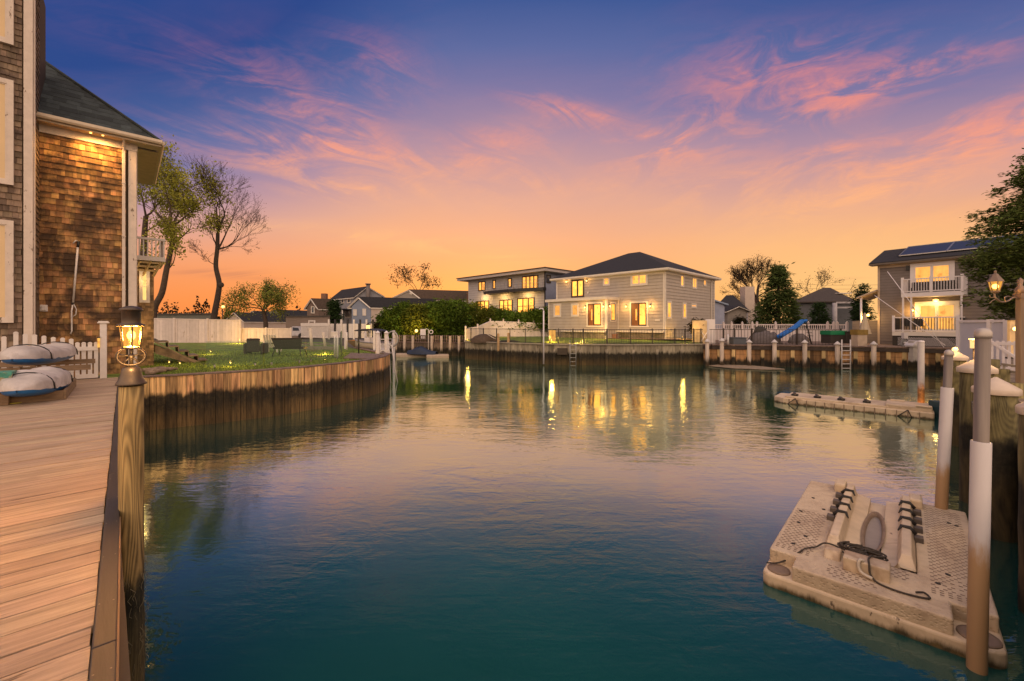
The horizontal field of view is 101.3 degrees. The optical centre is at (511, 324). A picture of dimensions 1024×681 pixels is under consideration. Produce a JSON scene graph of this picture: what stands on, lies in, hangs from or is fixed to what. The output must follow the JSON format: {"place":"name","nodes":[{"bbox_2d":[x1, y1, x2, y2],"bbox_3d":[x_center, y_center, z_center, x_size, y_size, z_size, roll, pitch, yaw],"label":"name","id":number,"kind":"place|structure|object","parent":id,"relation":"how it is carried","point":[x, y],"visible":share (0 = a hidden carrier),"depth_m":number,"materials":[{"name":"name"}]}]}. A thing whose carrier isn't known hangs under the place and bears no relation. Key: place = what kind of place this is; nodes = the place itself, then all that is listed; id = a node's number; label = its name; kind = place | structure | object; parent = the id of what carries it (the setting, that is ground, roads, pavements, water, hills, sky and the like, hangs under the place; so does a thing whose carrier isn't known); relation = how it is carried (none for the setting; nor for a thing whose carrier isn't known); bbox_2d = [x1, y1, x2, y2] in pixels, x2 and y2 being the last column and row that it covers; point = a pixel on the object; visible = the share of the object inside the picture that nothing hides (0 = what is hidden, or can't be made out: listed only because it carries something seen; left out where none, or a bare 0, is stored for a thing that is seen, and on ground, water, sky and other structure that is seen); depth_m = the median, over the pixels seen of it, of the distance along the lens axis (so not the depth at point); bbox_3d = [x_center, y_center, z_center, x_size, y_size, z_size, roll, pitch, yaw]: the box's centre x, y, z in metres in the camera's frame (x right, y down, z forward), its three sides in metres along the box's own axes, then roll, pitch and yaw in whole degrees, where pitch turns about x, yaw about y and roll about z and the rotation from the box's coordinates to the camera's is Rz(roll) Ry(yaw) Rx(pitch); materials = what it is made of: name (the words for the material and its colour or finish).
{"place":"outdoors","nodes":[
{"label":"outdoors","id":0,"kind":"place"},
{"bbox_2d":[157,313,210,318],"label":"grey garage","id":1,"kind":"structure","parent":0,"point":[187,315],"depth_m":47.93,"materials":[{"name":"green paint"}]},
{"bbox_2d":[98,342,378,377],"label":"lawn","id":2,"kind":"structure","parent":0,"point":[219,347],"depth_m":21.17,"materials":[{"name":"green plant"}]},
{"bbox_2d":[154,340,207,362],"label":"wooden steps","id":3,"kind":"structure","parent":2,"relation":"on","point":[168,352],"depth_m":16.98,"materials":[{"name":"brown wood"}]},
{"bbox_2d":[154,318,240,342],"bbox_3d":[-27.429,0.510,35.870,8.174,2.220,0.140,0,0,-4],"label":"board fence","id":4,"kind":"object","parent":2,"relation":"on","point":[175,330],"visible":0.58,"depth_m":35.91,"materials":[{"name":"wood"}]},
{"bbox_2d":[243,338,268,354],"bbox_3d":[-13.529,1.170,22.180,0.960,0.860,0.760,0,0,-8],"label":"wicker armchair","id":5,"kind":"object","parent":2,"relation":"on","point":[250,345],"visible":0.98,"depth_m":21.82,"materials":[{"name":"grey wicker"}]},
{"bbox_2d":[241,327,291,341],"bbox_3d":[-21.479,0.938,36.670,4.194,1.364,0.140,0,0,-8],"label":"board fence","id":6,"kind":"object","parent":2,"relation":"on","point":[246,333],"visible":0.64,"depth_m":36.64,"materials":[{"name":"wood"}]},
{"bbox_2d":[271,338,306,355],"bbox_3d":[-11.090,1.139,20.962,1.479,0.937,0.913,0,0,-8],"label":"garden bench","id":7,"kind":"object","parent":2,"relation":"on","point":[287,343],"visible":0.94,"depth_m":20.64,"materials":[{"name":"wood"}]},
{"bbox_2d":[285,315,329,337],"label":"tan shed","id":8,"kind":"structure","parent":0,"point":[291,321],"depth_m":48.13,"materials":[{"name":"paint"}]},
{"bbox_2d":[304,293,330,315],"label":"brown house","id":9,"kind":"structure","parent":0,"point":[314,306],"depth_m":66.08,"materials":[{"name":"wood"}]},
{"bbox_2d":[392,289,467,303],"bbox_3d":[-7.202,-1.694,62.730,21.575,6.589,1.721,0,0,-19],"label":"taupe house","id":10,"kind":"structure","parent":0,"point":[430,294],"depth_m":60.80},
{"bbox_2d":[73,326,788,680],"bbox_3d":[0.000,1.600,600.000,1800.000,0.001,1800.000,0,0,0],"label":"ground","id":11,"kind":"structure","parent":0,"point":[123,660],"depth_m":2.24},
{"bbox_2d":[0,0,164,376],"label":"shingled house","id":12,"kind":"structure","parent":11,"relation":"on","point":[78,162],"depth_m":12.67,"materials":[{"name":"brown wood"}]},
{"bbox_2d":[0,0,13,46],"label":"window","id":13,"kind":"structure","parent":12,"relation":"in","point":[6,6],"depth_m":11.16,"materials":[{"name":"white paint"}]},
{"bbox_2d":[0,77,13,185],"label":"window","id":14,"kind":"structure","parent":12,"relation":"in","point":[6,85],"depth_m":11.16,"materials":[{"name":"white paint"}]},
{"bbox_2d":[0,219,13,322],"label":"window","id":15,"kind":"structure","parent":12,"relation":"in","point":[6,226],"depth_m":11.16,"materials":[{"name":"white paint"}]},
{"bbox_2d":[70,240,79,333],"bbox_3d":[-13.245,-1.123,12.719,0.077,2.863,0.225,0,0,45],"label":"hanging pole","id":16,"kind":"object","parent":12,"relation":"attached to","point":[75,271],"visible":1,"depth_m":12.71,"materials":[{"name":"metal"}]},
{"bbox_2d":[139,271,149,302],"bbox_3d":[-13.819,-1.417,15.780,0.300,1.219,0.105,0,0,-43],"label":"window","id":17,"kind":"structure","parent":12,"relation":"in","point":[144,281],"depth_m":15.77,"materials":[{"name":"glass"}]},
{"bbox_2d":[137,151,202,255],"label":"leafing tree","id":18,"kind":"object","parent":11,"relation":"on","point":[146,215],"visible":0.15,"depth_m":42.01,"materials":[{"name":"green plant"}]},
{"bbox_2d":[137,135,239,317],"bbox_3d":[-32.150,-7.941,39.194,10.808,19.096,7.262,0,0,0],"label":"leafing tree","id":19,"kind":"object","parent":11,"relation":"on","point":[170,230],"visible":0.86,"depth_m":38.92,"materials":[{"name":"green plant"}]},
{"bbox_2d":[178,155,270,318],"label":"bare tree","id":20,"kind":"object","parent":11,"relation":"on","point":[217,298],"visible":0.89,"depth_m":40.82,"materials":[{"name":"brown plant"}]},
{"bbox_2d":[157,296,300,318],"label":"trees","id":21,"kind":"object","parent":11,"relation":"on","point":[206,305],"visible":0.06,"depth_m":103.91,"materials":[{"name":"plant"}]},
{"bbox_2d":[226,312,285,327],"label":"distant house","id":22,"kind":"structure","parent":11,"relation":"on","point":[255,321],"depth_m":87.99,"materials":[{"name":"grey"}]},
{"bbox_2d":[218,275,300,327],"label":"weeping tree","id":23,"kind":"object","parent":11,"relation":"on","point":[268,292],"visible":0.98,"depth_m":57.31,"materials":[{"name":"green plant"}]},
{"bbox_2d":[301,320,327,337],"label":"baluster fence","id":24,"kind":"object","parent":11,"relation":"on","point":[321,327],"visible":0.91,"depth_m":43.93,"materials":[{"name":"white paint"}]},
{"bbox_2d":[324,297,343,323],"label":"dark evergreen","id":25,"kind":"object","parent":11,"relation":"on","point":[334,309],"visible":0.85,"depth_m":57.66,"materials":[{"name":"green plant"}]},
{"bbox_2d":[328,319,373,338],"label":"panel fence","id":26,"kind":"object","parent":11,"relation":"on","point":[350,329],"visible":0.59,"depth_m":44.21,"materials":[{"name":"white paint"}]},
{"bbox_2d":[328,283,384,323],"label":"gabled house","id":27,"kind":"structure","parent":11,"relation":"on","point":[347,297],"depth_m":63.28,"materials":[{"name":"wood"}]},
{"bbox_2d":[370,305,404,340],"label":"hedge shrub","id":28,"kind":"object","parent":11,"relation":"on","point":[384,316],"visible":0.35,"depth_m":44.91,"materials":[{"name":"green plant"}]},
{"bbox_2d":[347,297,435,323],"bbox_3d":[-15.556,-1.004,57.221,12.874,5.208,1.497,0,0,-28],"label":"slate cottage","id":29,"kind":"structure","parent":11,"relation":"on","point":[363,309],"depth_m":55.14,"materials":[{"name":"blue"}]},
{"bbox_2d":[386,300,417,341],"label":"hedge shrub","id":30,"kind":"object","parent":11,"relation":"on","point":[403,304],"visible":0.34,"depth_m":45.17,"materials":[{"name":"green plant"}]},
{"bbox_2d":[387,261,442,289],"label":"sparse tree","id":31,"kind":"object","parent":11,"relation":"on","point":[422,279],"visible":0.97,"depth_m":77.15,"materials":[{"name":"brown plant"}]},
{"bbox_2d":[397,301,437,341],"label":"hedge shrub","id":32,"kind":"object","parent":11,"relation":"on","point":[418,308],"visible":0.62,"depth_m":44.95,"materials":[{"name":"green plant"}]},
{"bbox_2d":[411,301,448,341],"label":"hedge shrub","id":33,"kind":"object","parent":11,"relation":"on","point":[430,309],"visible":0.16,"depth_m":45.54,"materials":[{"name":"green plant"}]},
{"bbox_2d":[424,296,464,341],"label":"hedge shrub","id":34,"kind":"object","parent":11,"relation":"on","point":[440,305],"visible":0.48,"depth_m":45.03,"materials":[{"name":"green plant"}]},
{"bbox_2d":[432,297,478,341],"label":"hedge shrub","id":35,"kind":"object","parent":11,"relation":"on","point":[460,305],"visible":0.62,"depth_m":44.70,"materials":[{"name":"green plant"}]},
{"bbox_2d":[454,299,492,333],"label":"garden shrub","id":36,"kind":"object","parent":11,"relation":"on","point":[476,304],"visible":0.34,"depth_m":45.15,"materials":[{"name":"green plant"}]},
{"bbox_2d":[470,304,503,326],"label":"garden shrub","id":37,"kind":"object","parent":11,"relation":"on","point":[489,309],"visible":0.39,"depth_m":45.02,"materials":[{"name":"green plant"}]},
{"bbox_2d":[489,307,518,329],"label":"garden shrub","id":38,"kind":"object","parent":11,"relation":"on","point":[505,313],"visible":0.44,"depth_m":44.78,"materials":[{"name":"green plant"}]},
{"bbox_2d":[465,318,547,339],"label":"vinyl fence","id":39,"kind":"object","parent":11,"relation":"on","point":[487,326],"visible":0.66,"depth_m":43.98,"materials":[{"name":"plastic"}]},
{"bbox_2d":[529,306,547,331],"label":"garden shrub","id":40,"kind":"object","parent":11,"relation":"on","point":[545,317],"visible":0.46,"depth_m":43.94,"materials":[{"name":"green plant"}]},
{"bbox_2d":[466,328,702,343],"bbox_3d":[4.860,0.960,33.537,19.689,1.260,3.424,0,0,16],"label":"metal fence","id":41,"kind":"object","parent":11,"relation":"on","point":[473,332],"visible":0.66,"depth_m":32.12,"materials":[{"name":"black metal"}]},
{"bbox_2d":[545,252,721,339],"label":"grey house","id":42,"kind":"structure","parent":11,"relation":"on","point":[638,290],"depth_m":38.45,"materials":[{"name":"wood"}]},
{"bbox_2d":[571,279,583,297],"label":"window","id":43,"kind":"structure","parent":42,"relation":"in","point":[577,287],"depth_m":41.92,"materials":[{"name":"glass"}]},
{"bbox_2d":[586,302,602,326],"bbox_3d":[7.515,-0.880,38.203,0.111,2.253,1.839,0,0,-44],"label":"door","id":44,"kind":"structure","parent":42,"relation":"in","point":[594,310],"depth_m":38.21,"materials":[{"name":"brown wood"}]},
{"bbox_2d":[630,272,647,285],"bbox_3d":[11.258,-4.009,37.161,0.105,1.203,1.665,0,0,-44],"label":"window","id":45,"kind":"structure","parent":42,"relation":"in","point":[639,280],"depth_m":37.13,"materials":[{"name":"yellow"}]},
{"bbox_2d":[629,301,648,326],"bbox_3d":[11.238,-0.880,37.178,0.111,2.292,1.887,0,0,-44],"label":"door","id":46,"kind":"structure","parent":42,"relation":"in","point":[638,309],"depth_m":37.11,"materials":[{"name":"brown wood"}]},
{"bbox_2d":[715,300,728,328],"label":"garden shed","id":47,"kind":"structure","parent":11,"relation":"on","point":[719,312],"depth_m":43.69,"materials":[{"name":"grey"}]},
{"bbox_2d":[724,305,751,328],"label":"dark roof house","id":48,"kind":"structure","parent":11,"relation":"on","point":[731,313],"depth_m":52.00,"materials":[{"name":"beige"}]},
{"bbox_2d":[721,286,754,328],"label":"hip roof bungalow","id":49,"kind":"object","parent":11,"relation":"on","point":[747,297],"visible":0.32,"depth_m":57.35,"materials":[{"name":"grey"}]},
{"bbox_2d":[719,254,783,301],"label":"round bare tree","id":50,"kind":"object","parent":11,"relation":"on","point":[737,272],"visible":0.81,"depth_m":62.01,"materials":[{"name":"brown plant"}]},
{"bbox_2d":[745,261,808,328],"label":"conifer","id":51,"kind":"object","parent":11,"relation":"on","point":[785,301],"visible":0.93,"depth_m":45.32,"materials":[{"name":"green plant"}]},
{"bbox_2d":[794,288,854,330],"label":"dark bungalow","id":52,"kind":"object","parent":11,"relation":"on","point":[835,301],"visible":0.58,"depth_m":52.02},
{"bbox_2d":[851,283,877,320],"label":"cypress","id":53,"kind":"object","parent":11,"relation":"on","point":[865,306],"visible":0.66,"depth_m":43.82,"materials":[{"name":"green plant"}]},
{"bbox_2d":[956,319,1007,364],"bbox_3d":[18.277,0.709,16.350,0.163,1.782,2.574,0,0,17],"label":"privacy fence","id":54,"kind":"object","parent":11,"relation":"on","point":[965,329],"visible":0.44,"depth_m":16.72,"materials":[{"name":"white plastic"}]},
{"bbox_2d":[954,148,1023,322],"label":"spreading evergreen","id":55,"kind":"object","parent":11,"relation":"on","point":[1011,260],"visible":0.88,"depth_m":20.85,"materials":[{"name":"green plant"}]},
{"bbox_2d":[991,339,1014,370],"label":"white picket gate","id":56,"kind":"structure","parent":11,"relation":"on","point":[997,344],"depth_m":12.68,"materials":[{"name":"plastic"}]},
{"bbox_2d":[456,267,572,314],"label":"flat roof house","id":57,"kind":"structure","parent":0,"point":[518,290],"depth_m":49.77,"materials":[{"name":"grey"}]},
{"bbox_2d":[517,297,534,311],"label":"window","id":58,"kind":"structure","parent":57,"relation":"in","point":[522,303],"depth_m":49.02,"materials":[{"name":"yellow glass"}]},
{"bbox_2d":[44,0,1023,320],"label":"sky","id":59,"kind":"structure","parent":0,"point":[463,138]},
{"bbox_2d":[113,340,1023,680],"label":"water","id":60,"kind":"structure","parent":0,"point":[455,518],"depth_m":6.37,"materials":[{"name":"liquid"}]},
{"bbox_2d":[118,385,149,680],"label":"dock pile","id":61,"kind":"object","parent":60,"relation":"in","point":[131,454],"visible":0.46,"depth_m":3.35,"materials":[{"name":"brown wood"}]},
{"bbox_2d":[115,306,146,385],"bbox_3d":[-3.084,0.169,3.400,0.198,0.638,0.198,0,0,0],"label":"ship lantern","id":62,"kind":"object","parent":61,"relation":"on","point":[131,374],"visible":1,"depth_m":3.36,"materials":[{"name":"brown metal"}]},
{"bbox_2d":[143,347,389,430],"bbox_3d":[-8.517,2.905,19.732,5.175,2.809,15.624,0,0,0],"label":"timber bulkhead","id":63,"kind":"object","parent":60,"relation":"in","point":[182,400],"visible":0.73,"depth_m":13.80,"materials":[{"name":"brown wood"}]},
{"bbox_2d":[344,330,394,372],"bbox_3d":[-9.100,2.100,26.850,2.782,3.400,1.764,0,0,30],"label":"boat lift","id":64,"kind":"object","parent":60,"relation":"in","point":[374,339],"visible":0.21,"depth_m":26.75,"materials":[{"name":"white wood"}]},
{"bbox_2d":[354,329,391,349],"bbox_3d":[-9.100,0.975,26.850,2.618,1.370,1.192,0,0,30],"label":"boat","id":65,"kind":"object","parent":64,"relation":"on","point":[366,343],"visible":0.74,"depth_m":26.53,"materials":[{"name":"white plastic"}]},
{"bbox_2d":[383,341,464,355],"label":"canal bulkhead","id":66,"kind":"object","parent":60,"relation":"in","point":[454,348],"visible":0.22,"depth_m":41.51,"materials":[{"name":"wood"}]},
{"bbox_2d":[398,335,464,348],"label":"dock fence","id":67,"kind":"object","parent":66,"relation":"on","point":[435,339],"visible":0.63,"depth_m":41.72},
{"bbox_2d":[464,341,702,365],"bbox_3d":[4.803,2.805,33.288,19.796,2.610,3.725,0,0,16],"label":"house bulkhead","id":68,"kind":"object","parent":60,"relation":"in","point":[636,354],"visible":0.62,"depth_m":31.87,"materials":[{"name":"wood"}]},
{"bbox_2d":[703,344,951,371],"bbox_3d":[21.680,2.805,29.559,15.096,2.610,1.107,0,0,20],"label":"yard bulkhead","id":69,"kind":"object","parent":60,"relation":"in","point":[888,357],"visible":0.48,"depth_m":29.63,"materials":[{"name":"wood"}]},
{"bbox_2d":[774,392,934,419],"bbox_3d":[12.467,2.990,15.601,4.538,0.620,1.392,0,0,44],"label":"floating dock","id":70,"kind":"object","parent":60,"relation":"on","point":[897,407],"visible":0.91,"depth_m":14.96,"materials":[{"name":"beige plastic"}]},
{"bbox_2d":[763,479,1007,669],"bbox_3d":[4.873,2.965,5.625,1.930,0.669,3.463,0,0,43],"label":"floating dock","id":71,"kind":"object","parent":60,"relation":"on","point":[918,542],"visible":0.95,"depth_m":4.87,"materials":[{"name":"beige plastic"}]},
{"bbox_2d":[766,541,930,599],"bbox_3d":[3.902,2.761,4.951,1.434,0.319,0.795,0,0,41],"label":"mooring rope","id":72,"kind":"object","parent":71,"relation":"on","point":[855,548],"visible":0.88,"depth_m":4.96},
{"bbox_2d":[904,340,916,370],"bbox_3d":[26.491,2.284,27.700,0.720,2.433,0.640,0,0,0],"label":"pile","id":73,"kind":"object","parent":60,"relation":"in","point":[912,355],"visible":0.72,"depth_m":27.57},
{"bbox_2d":[917,340,924,402],"bbox_3d":[14.310,2.493,14.683,0.194,3.854,0.189,0,0,0],"label":"dock pole","id":74,"kind":"object","parent":60,"relation":"in","point":[920,371],"visible":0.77,"depth_m":14.63,"materials":[{"name":"white plastic"}]},
{"bbox_2d":[934,350,953,509],"bbox_3d":[6.520,2.494,6.367,0.333,4.218,0.145,0,0,0],"label":"dock pole","id":75,"kind":"object","parent":60,"relation":"in","point":[944,446],"visible":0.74,"depth_m":6.32,"materials":[{"name":"metal"}]},
{"bbox_2d":[941,351,968,446],"bbox_3d":[11.400,2.687,10.800,0.502,4.026,0.503,0,0,0],"label":"capped dock pile","id":76,"kind":"object","parent":60,"relation":"in","point":[959,358],"visible":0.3,"depth_m":10.64,"materials":[{"name":"white wood"}]},
{"bbox_2d":[956,359,998,503],"bbox_3d":[8.082,2.647,7.300,0.502,4.106,0.502,0,0,0],"label":"capped dock pile","id":77,"kind":"object","parent":60,"relation":"in","point":[966,375],"visible":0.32,"depth_m":7.29,"materials":[{"name":"brown wood"}]},
{"bbox_2d":[966,328,992,675],"bbox_3d":[4.182,2.316,3.767,0.205,4.569,0.134,0,0,0],"label":"dock pole","id":78,"kind":"object","parent":60,"relation":"in","point":[978,574],"visible":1,"depth_m":3.73,"materials":[{"name":"metal"}]},
{"bbox_2d":[971,377,1022,542],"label":"capped dock pile","id":79,"kind":"object","parent":60,"relation":"in","point":[1004,398],"visible":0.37,"depth_m":5.98,"materials":[{"name":"brown wood"}]},
{"bbox_2d":[991,359,1023,398],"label":"boardwalk bulkhead","id":80,"kind":"object","parent":60,"relation":"in","point":[1004,374],"visible":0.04,"depth_m":10.17,"materials":[{"name":"brown wood"}]},
{"bbox_2d":[971,359,1023,413],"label":"boardwalk","id":81,"kind":"structure","parent":80,"relation":"on","point":[1012,377],"depth_m":11.38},
{"bbox_2d":[987,270,1023,382],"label":"bracket lamp","id":82,"kind":"object","parent":81,"relation":"on","point":[1018,296],"visible":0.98,"depth_m":8.56,"materials":[{"name":"brown metal"}]},
{"bbox_2d":[1005,318,1014,358],"bbox_3d":[17.439,0.500,14.600,0.420,1.400,0.160,0,0,0],"label":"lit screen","id":83,"kind":"object","parent":81,"relation":"on","point":[1010,330],"visible":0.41,"depth_m":14.56,"materials":[{"name":"beige metal"}]},
{"bbox_2d":[1015,402,1023,613],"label":"capped dock pile","id":84,"kind":"object","parent":60,"relation":"in","point":[1019,409],"visible":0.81,"depth_m":4.53,"materials":[{"name":"brown wood"}]},
{"bbox_2d":[465,336,699,343],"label":"house lawn","id":85,"kind":"structure","parent":0,"point":[655,341],"depth_m":35.06,"materials":[{"name":"green plant"}]},
{"bbox_2d":[709,365,784,369],"bbox_3d":[16.591,3.045,29.717,2.864,0.050,4.169,0,0,-29],"label":"floating dock","id":86,"kind":"object","parent":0,"point":[747,367],"visible":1,"depth_m":29.26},
{"bbox_2d":[715,340,953,347],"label":"yard","id":87,"kind":"structure","parent":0,"point":[813,343],"depth_m":32.80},
{"bbox_2d":[692,319,714,343],"bbox_3d":[15.387,0.600,33.605,1.898,2.000,0.490,0,0,0],"label":"equipment screen","id":88,"kind":"object","parent":87,"relation":"on","point":[708,334],"visible":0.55,"depth_m":33.56,"materials":[{"name":"white plastic"}]},
{"bbox_2d":[748,330,781,343],"bbox_3d":[20.410,1.052,34.000,2.740,1.095,1.400,0,0,0],"label":"covered heap","id":89,"kind":"object","parent":87,"relation":"on","point":[769,337],"visible":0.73,"depth_m":33.54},
{"bbox_2d":[709,328,841,344],"bbox_3d":[20.055,0.960,32.169,9.100,1.280,0.132,0,0,12],"label":"yard fence","id":90,"kind":"object","parent":87,"relation":"on","point":[751,329],"visible":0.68,"depth_m":32.22,"materials":[{"name":"white wood"}]},
{"bbox_2d":[715,321,848,340],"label":"lattice fence","id":91,"kind":"object","parent":87,"relation":"on","point":[719,334],"visible":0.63,"depth_m":40.16,"materials":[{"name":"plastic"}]},
{"bbox_2d":[804,302,832,328],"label":"conifer","id":92,"kind":"object","parent":87,"relation":"on","point":[819,310],"visible":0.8,"depth_m":40.73,"materials":[{"name":"green plant"}]},
{"bbox_2d":[820,331,844,342],"bbox_3d":[23.800,0.943,31.100,1.197,0.932,1.080,0,0,0],"label":"dark crate","id":93,"kind":"object","parent":87,"relation":"on","point":[831,336],"visible":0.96,"depth_m":30.60,"materials":[{"name":"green plastic"}]},
{"bbox_2d":[852,234,1021,346],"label":"house","id":94,"kind":"structure","parent":87,"relation":"on","point":[941,312],"depth_m":31.13,"materials":[{"name":"grey"}]},
{"bbox_2d":[910,260,954,292],"bbox_3d":[31.052,-3.368,31.046,0.105,2.427,2.365,0,0,-35],"label":"window","id":95,"kind":"structure","parent":94,"relation":"in","point":[941,268],"depth_m":30.96,"materials":[{"name":"yellow glass"}]},
{"bbox_2d":[915,301,959,331],"bbox_3d":[31.201,-0.517,30.832,0.105,2.321,2.346,0,0,-35],"label":"window","id":96,"kind":"structure","parent":94,"relation":"in","point":[940,308],"depth_m":30.71,"materials":[{"name":"yellow glass"}]},
{"bbox_2d":[850,330,867,345],"bbox_3d":[24.558,0.995,29.700,0.737,1.210,0.660,0,0,0],"label":"dock box","id":97,"kind":"object","parent":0,"point":[858,337],"visible":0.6,"depth_m":29.40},
{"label":"dock bulkhead","id":98,"kind":"object","parent":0,"visible":0},
{"bbox_2d":[0,376,120,680],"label":"wooden dock","id":99,"kind":"object","parent":98,"relation":"on","point":[58,607],"visible":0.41,"depth_m":2.94,"materials":[{"name":"brown wood"}]},
{"bbox_2d":[0,370,16,405],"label":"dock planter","id":100,"kind":"object","parent":99,"relation":"on","point":[4,400],"visible":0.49,"depth_m":7.72,"materials":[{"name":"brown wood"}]},
{"bbox_2d":[0,332,73,377],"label":"picket fence","id":101,"kind":"object","parent":99,"relation":"on","point":[16,340],"visible":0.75,"depth_m":10.71,"materials":[{"name":"white paint"}]},
{"bbox_2d":[0,359,94,402],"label":"kayak rack","id":102,"kind":"object","parent":99,"relation":"on","point":[64,393],"visible":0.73,"depth_m":8.98,"materials":[{"name":"brown wood"}]},
{"bbox_2d":[0,366,72,396],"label":"kayak","id":103,"kind":"object","parent":102,"relation":"in","point":[36,381],"visible":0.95,"depth_m":7.87,"materials":[{"name":"white plastic"}]},
{"bbox_2d":[0,341,77,364],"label":"kayak","id":104,"kind":"object","parent":102,"relation":"on","point":[52,352],"visible":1,"depth_m":9.02,"materials":[{"name":"white plastic"}]},
{"bbox_2d":[97,321,109,378],"bbox_3d":[-11.359,0.706,11.670,0.240,1.588,0.240,0,0,-43],"label":"gate post","id":105,"kind":"object","parent":99,"relation":"on","point":[103,349],"visible":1,"depth_m":11.61,"materials":[{"name":"white paint"}]},
{"bbox_2d":[75,342,97,378],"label":"picket gate","id":106,"kind":"structure","parent":105,"relation":"attached to","point":[84,349],"depth_m":11.44,"materials":[{"name":"white paint"}]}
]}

